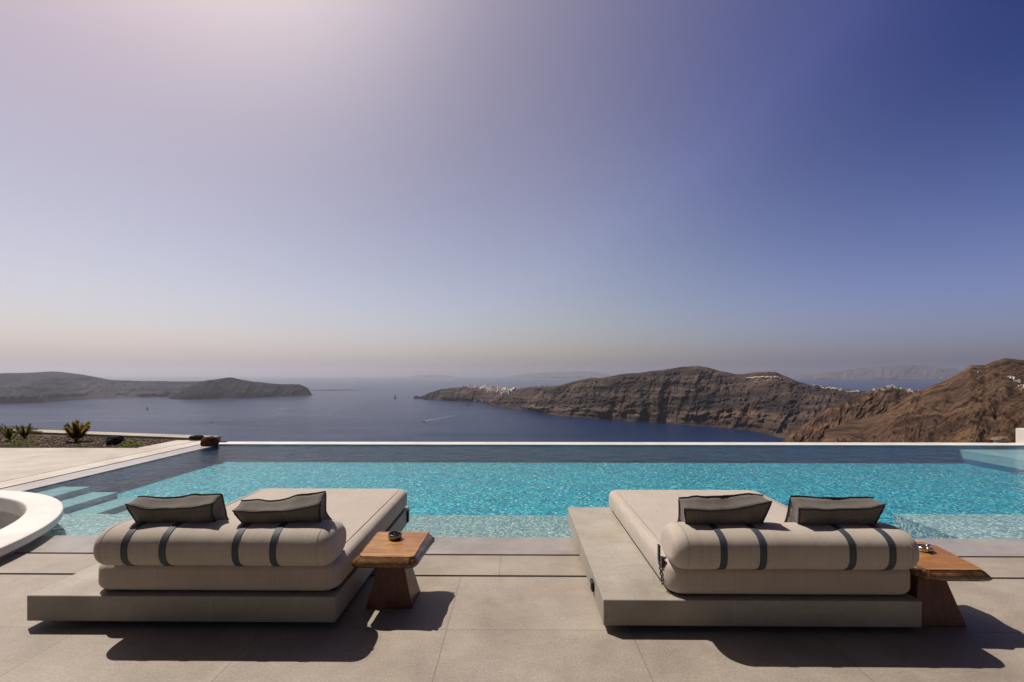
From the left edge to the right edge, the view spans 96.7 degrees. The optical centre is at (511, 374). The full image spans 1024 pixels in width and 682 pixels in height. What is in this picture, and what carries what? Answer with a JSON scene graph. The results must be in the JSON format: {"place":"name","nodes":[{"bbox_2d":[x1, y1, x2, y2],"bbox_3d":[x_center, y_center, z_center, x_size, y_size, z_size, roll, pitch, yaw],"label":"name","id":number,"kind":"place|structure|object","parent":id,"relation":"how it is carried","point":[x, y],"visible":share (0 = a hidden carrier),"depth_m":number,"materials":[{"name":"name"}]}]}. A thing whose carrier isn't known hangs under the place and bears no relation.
{"place":"outdoors","nodes":[
{"label":"outdoors","id":0,"kind":"place"},
{"bbox_2d":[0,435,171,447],"bbox_3d":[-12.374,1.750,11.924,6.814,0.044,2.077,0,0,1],"label":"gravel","id":1,"kind":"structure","parent":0,"point":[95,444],"depth_m":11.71,"materials":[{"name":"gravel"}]},
{"bbox_2d":[14,437,42,444],"bbox_3d":[-12.240,1.682,11.547,0.632,0.167,0.503,0,0,1],"label":"leafy shrub","id":2,"kind":"object","parent":1,"relation":"on","point":[30,442],"visible":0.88,"depth_m":11.54,"materials":[{"name":"green plant"}]},
{"bbox_2d":[0,433,175,447],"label":"gravel bed","id":3,"kind":"object","parent":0,"point":[50,438],"visible":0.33,"depth_m":11.93,"materials":[{"name":"gravel"}]},
{"bbox_2d":[1,427,21,440],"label":"spiky shrub","id":4,"kind":"object","parent":3,"relation":"on","point":[7,433],"visible":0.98,"depth_m":11.96,"materials":[{"name":"green plant"}]},
{"bbox_2d":[1,438,25,445],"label":"leafy shrub","id":5,"kind":"object","parent":3,"relation":"on","point":[14,441],"visible":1,"depth_m":11.29,"materials":[{"name":"green plant"}]},
{"bbox_2d":[0,423,38,432],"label":"dark shrub","id":6,"kind":"object","parent":3,"relation":"on","point":[13,428],"visible":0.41,"depth_m":13.77,"materials":[{"name":"green plant"}]},
{"bbox_2d":[15,423,32,438],"bbox_3d":[-13.201,1.540,12.382,0.411,0.449,0.346,0,0,1],"label":"spiky shrub","id":7,"kind":"object","parent":3,"relation":"on","point":[24,434],"visible":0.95,"depth_m":12.33,"materials":[{"name":"green plant"}]},
{"bbox_2d":[61,419,90,441],"bbox_3d":[-11.356,1.470,11.883,0.666,0.592,0.506,0,0,-33],"label":"spiky shrub","id":8,"kind":"object","parent":3,"relation":"on","point":[76,432],"visible":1,"depth_m":11.84,"materials":[{"name":"green plant"}]},
{"bbox_2d":[0,429,220,441],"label":"kerb wall","id":9,"kind":"structure","parent":3,"relation":"on","point":[129,435],"depth_m":12.86,"materials":[{"name":"stone"}]},
{"bbox_2d":[188,435,204,438],"bbox_3d":[-8.398,1.667,12.112,0.376,0.112,0.211,0,0,1],"label":"rock","id":10,"kind":"object","parent":9,"relation":"on","point":[196,437],"visible":0.89,"depth_m":12.04,"materials":[{"name":"black stone"}]},
{"bbox_2d":[106,435,124,445],"bbox_3d":[-9.954,1.658,11.420,0.308,0.239,0.363,0,0,45],"label":"rock","id":11,"kind":"object","parent":3,"relation":"on","point":[113,440],"visible":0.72,"depth_m":11.32,"materials":[{"name":"black stone"}]},
{"bbox_2d":[120,438,144,445],"bbox_3d":[-9.426,1.672,11.299,0.587,0.184,0.485,0,0,1],"label":"leafy shrub","id":12,"kind":"object","parent":3,"relation":"on","point":[133,442],"visible":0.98,"depth_m":11.25,"materials":[{"name":"green plant"}]},
{"bbox_2d":[0,440,199,481],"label":"side terrace","id":13,"kind":"structure","parent":0,"point":[16,463],"depth_m":9.58,"materials":[{"name":"concrete"}]},
{"bbox_2d":[0,440,200,488],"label":"border strip","id":14,"kind":"object","parent":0,"point":[30,479],"visible":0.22,"depth_m":8.64,"materials":[{"name":"concrete"}]},
{"bbox_2d":[0,371,272,403],"bbox_3d":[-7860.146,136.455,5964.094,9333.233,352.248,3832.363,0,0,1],"label":"island","id":15,"kind":"structure","parent":0,"point":[49,386],"depth_m":5705.43,"materials":[{"name":"grey stone"}]},
{"bbox_2d":[168,377,311,398],"bbox_3d":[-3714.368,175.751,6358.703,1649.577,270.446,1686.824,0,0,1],"label":"island","id":16,"kind":"structure","parent":0,"point":[230,387],"depth_m":5981.05,"materials":[{"name":"grey stone"}]},
{"bbox_2d":[403,374,465,377],"bbox_3d":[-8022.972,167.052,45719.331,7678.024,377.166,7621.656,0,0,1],"label":"distant island","id":17,"kind":"structure","parent":0,"point":[432,376],"depth_m":42825.32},
{"bbox_2d":[0,376,946,441],"bbox_3d":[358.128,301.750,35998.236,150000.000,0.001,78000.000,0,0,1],"label":"sea","id":18,"kind":"structure","parent":0,"point":[352,409],"depth_m":3258.24,"materials":[{"name":"liquid"}]},
{"bbox_2d":[495,371,611,377],"bbox_3d":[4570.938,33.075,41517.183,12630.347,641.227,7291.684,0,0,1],"label":"distant island","id":19,"kind":"structure","parent":18,"relation":"on","point":[581,374],"depth_m":38999.29,"materials":[{"name":"grey stone"}]},
{"bbox_2d":[417,366,866,438],"bbox_3d":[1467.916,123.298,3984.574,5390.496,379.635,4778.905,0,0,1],"label":"headland","id":20,"kind":"structure","parent":18,"relation":"on","point":[785,407],"depth_m":3022.56,"materials":[{"name":"stone"}]},
{"bbox_2d":[820,386,858,391],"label":"village","id":21,"kind":"structure","parent":20,"relation":"on","point":[839,389],"depth_m":2981.74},
{"bbox_2d":[0,575,1023,681],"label":"deck","id":22,"kind":"structure","parent":0,"point":[499,629],"depth_m":2.94,"materials":[{"name":"stone"}]},
{"bbox_2d":[27,488,409,621],"bbox_3d":[-2.261,1.397,4.148,2.166,0.727,2.289,0,0,1],"label":"daybed","id":23,"kind":"object","parent":22,"relation":"on","point":[233,568],"visible":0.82,"depth_m":3.14,"materials":[{"name":"fabric"}]},
{"bbox_2d":[125,493,228,522],"bbox_3d":[-2.361,1.070,3.284,0.611,0.459,0.203,-1,25,2],"label":"cushion","id":24,"kind":"object","parent":23,"relation":"on","point":[196,508],"visible":0.54,"depth_m":3.18,"materials":[{"name":"grey fabric"}]},
{"bbox_2d":[232,491,331,523],"bbox_3d":[-1.608,1.078,3.277,0.614,0.443,0.196,-5,25,0],"label":"cushion","id":25,"kind":"object","parent":23,"relation":"on","point":[308,507],"visible":0.47,"depth_m":3.17,"materials":[{"name":"grey fabric"}]},
{"bbox_2d":[351,532,434,608],"bbox_3d":[-0.905,1.535,3.536,0.546,0.430,0.587,0,0,0],"label":"side table","id":26,"kind":"object","parent":22,"relation":"on","point":[395,585],"visible":0.98,"depth_m":3.42,"materials":[{"name":"brown wood"}]},
{"bbox_2d":[388,531,401,540],"bbox_3d":[-0.938,1.296,3.650,0.108,0.046,0.108,0,0,1],"label":"ashtray","id":27,"kind":"object","parent":26,"relation":"on","point":[394,535],"visible":1,"depth_m":3.62,"materials":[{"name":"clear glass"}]},
{"bbox_2d":[568,490,921,626],"bbox_3d":[1.688,1.397,4.089,2.174,0.727,2.289,0,0,1],"label":"daybed","id":28,"kind":"object","parent":22,"relation":"on","point":[647,558],"visible":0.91,"depth_m":3.09,"materials":[{"name":"fabric"}]},
{"bbox_2d":[677,493,771,524],"bbox_3d":[1.478,1.060,3.243,0.614,0.454,0.203,-2,25,-1],"label":"cushion","id":29,"kind":"object","parent":28,"relation":"on","point":[747,508],"visible":0.52,"depth_m":3.14,"materials":[{"name":"grey fabric"}]},
{"bbox_2d":[784,495,885,524],"bbox_3d":[2.249,1.069,3.240,0.613,0.447,0.199,1,25,-2],"label":"cushion","id":30,"kind":"object","parent":28,"relation":"on","point":[807,510],"visible":0.51,"depth_m":3.13,"materials":[{"name":"grey fabric"}]},
{"bbox_2d":[907,542,992,626],"bbox_3d":[3.027,1.535,3.324,0.542,0.430,0.588,0,0,1],"label":"side table","id":31,"kind":"object","parent":22,"relation":"on","point":[934,571],"visible":0.65,"depth_m":3.17,"materials":[{"name":"brown wood"}]},
{"bbox_2d":[917,544,932,552],"bbox_3d":[3.087,1.298,3.395,0.119,0.043,0.114,0,0,1],"label":"ashtray","id":32,"kind":"object","parent":31,"relation":"on","point":[927,548],"visible":0.75,"depth_m":3.38,"materials":[{"name":"glass"}]},
{"bbox_2d":[0,554,1023,578],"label":"deck strip","id":33,"kind":"object","parent":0,"point":[427,565],"visible":0.2,"depth_m":4.17,"materials":[{"name":"stone"}]},
{"bbox_2d":[0,0,1023,375],"label":"sky","id":34,"kind":"structure","parent":0,"point":[188,187],"materials":[{"name":"blue"}]},
{"bbox_2d":[29,445,1023,537],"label":"pool water","id":35,"kind":"structure","parent":0,"point":[819,448],"depth_m":9.15,"materials":[{"name":"teal liquid"}]},
{"bbox_2d":[783,387,917,441],"bbox_3d":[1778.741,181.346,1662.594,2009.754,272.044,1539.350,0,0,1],"label":"hill","id":36,"kind":"structure","parent":0,"point":[870,403],"depth_m":1575.56,"materials":[{"name":"brown stone"}]},
{"bbox_2d":[791,364,962,378],"bbox_3d":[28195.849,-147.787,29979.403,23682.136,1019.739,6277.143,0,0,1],"label":"distant island","id":37,"kind":"structure","parent":0,"point":[906,371],"depth_m":28314.05,"materials":[{"name":"grey stone"}]},
{"bbox_2d":[825,358,1023,442],"bbox_3d":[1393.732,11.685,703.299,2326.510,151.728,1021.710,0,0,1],"label":"hill","id":38,"kind":"structure","parent":0,"point":[965,406],"depth_m":525.26,"materials":[{"name":"brown stone"}]},
{"bbox_3d":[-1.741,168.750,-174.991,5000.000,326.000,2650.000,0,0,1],"label":"hillside","id":39,"kind":"structure","parent":0,"visible":0},
{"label":"retaining wall","id":40,"kind":"structure","parent":39,"relation":"on","visible":0},
{"bbox_2d":[0,490,62,558],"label":"round tub","id":41,"kind":"object","parent":40,"relation":"on","point":[26,518],"visible":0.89,"depth_m":5.23,"materials":[{"name":"paint"}]},
{"bbox_2d":[26,445,1023,492],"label":"pool wall","id":42,"kind":"structure","parent":40,"relation":"on","point":[443,454],"depth_m":11.29,"materials":[{"name":"grey concrete"}]},
{"bbox_2d":[959,449,1023,469],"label":"pool side shelf","id":43,"kind":"object","parent":42,"relation":"on","point":[1003,460],"visible":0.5,"depth_m":10.54,"materials":[{"name":"tile"}]},
{"bbox_2d":[115,461,1023,524],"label":"pool floor","id":44,"kind":"structure","parent":40,"relation":"on","point":[539,501],"depth_m":9.13,"materials":[{"name":"teal tile"}]},
{"bbox_2d":[37,487,135,513],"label":"pool steps","id":45,"kind":"structure","parent":44,"relation":"on","point":[68,498],"depth_m":6.99,"materials":[{"name":"tile"}]},
{"bbox_2d":[51,514,572,536],"bbox_3d":[-2.020,2.328,5.545,10.750,0.845,1.250,0,0,1],"label":"pool shelf","id":46,"kind":"object","parent":44,"relation":"on","point":[503,525],"visible":0.02,"depth_m":5.74,"materials":[{"name":"tile"}]},
{"bbox_2d":[893,514,1023,538],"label":"pool shelf","id":47,"kind":"object","parent":44,"relation":"on","point":[988,528],"visible":0.2,"depth_m":5.67,"materials":[{"name":"tile"}]},
{"bbox_2d":[219,442,1023,446],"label":"infinity edge","id":48,"kind":"object","parent":40,"relation":"on","point":[631,443],"visible":0.11,"depth_m":11.52,"materials":[{"name":"white stone"}]},
{"bbox_2d":[981,439,993,442],"bbox_3d":[12.291,1.729,11.751,0.346,0.088,0.170,0,0,-17],"label":"rock","id":49,"kind":"object","parent":48,"relation":"on","point":[987,441],"visible":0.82,"depth_m":11.69,"materials":[{"name":"brown stone"}]},
{"bbox_2d":[990,436,1008,442],"bbox_3d":[12.587,1.689,11.752,0.419,0.172,0.249,0,0,1],"label":"rock","id":50,"kind":"object","parent":48,"relation":"on","point":[999,439],"visible":0.77,"depth_m":11.66,"materials":[{"name":"beige stone"}]},
{"bbox_2d":[1016,428,1023,442],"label":"end wall","id":51,"kind":"structure","parent":40,"relation":"on","point":[1019,435],"depth_m":12.36,"materials":[{"name":"white paint"}]},
{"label":"drain channel","id":52,"kind":"structure","parent":40,"relation":"in","visible":0},
{"bbox_2d":[0,444,219,491],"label":"side ledge","id":53,"kind":"object","parent":52,"relation":"on","point":[63,478],"visible":0.33,"depth_m":8.33,"materials":[{"name":"concrete"}]},
{"bbox_2d":[200,436,218,445],"bbox_3d":[-7.493,1.654,11.275,0.399,0.247,0.313,0,0,-17],"label":"rock","id":54,"kind":"object","parent":53,"relation":"on","point":[210,441],"visible":0.95,"depth_m":11.18,"materials":[{"name":"brown stone"}]},
{"bbox_2d":[14,535,1023,557],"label":"overflow ledge","id":55,"kind":"object","parent":52,"relation":"on","point":[501,546],"visible":0.16,"depth_m":4.63,"materials":[{"name":"stone"}]}
]}

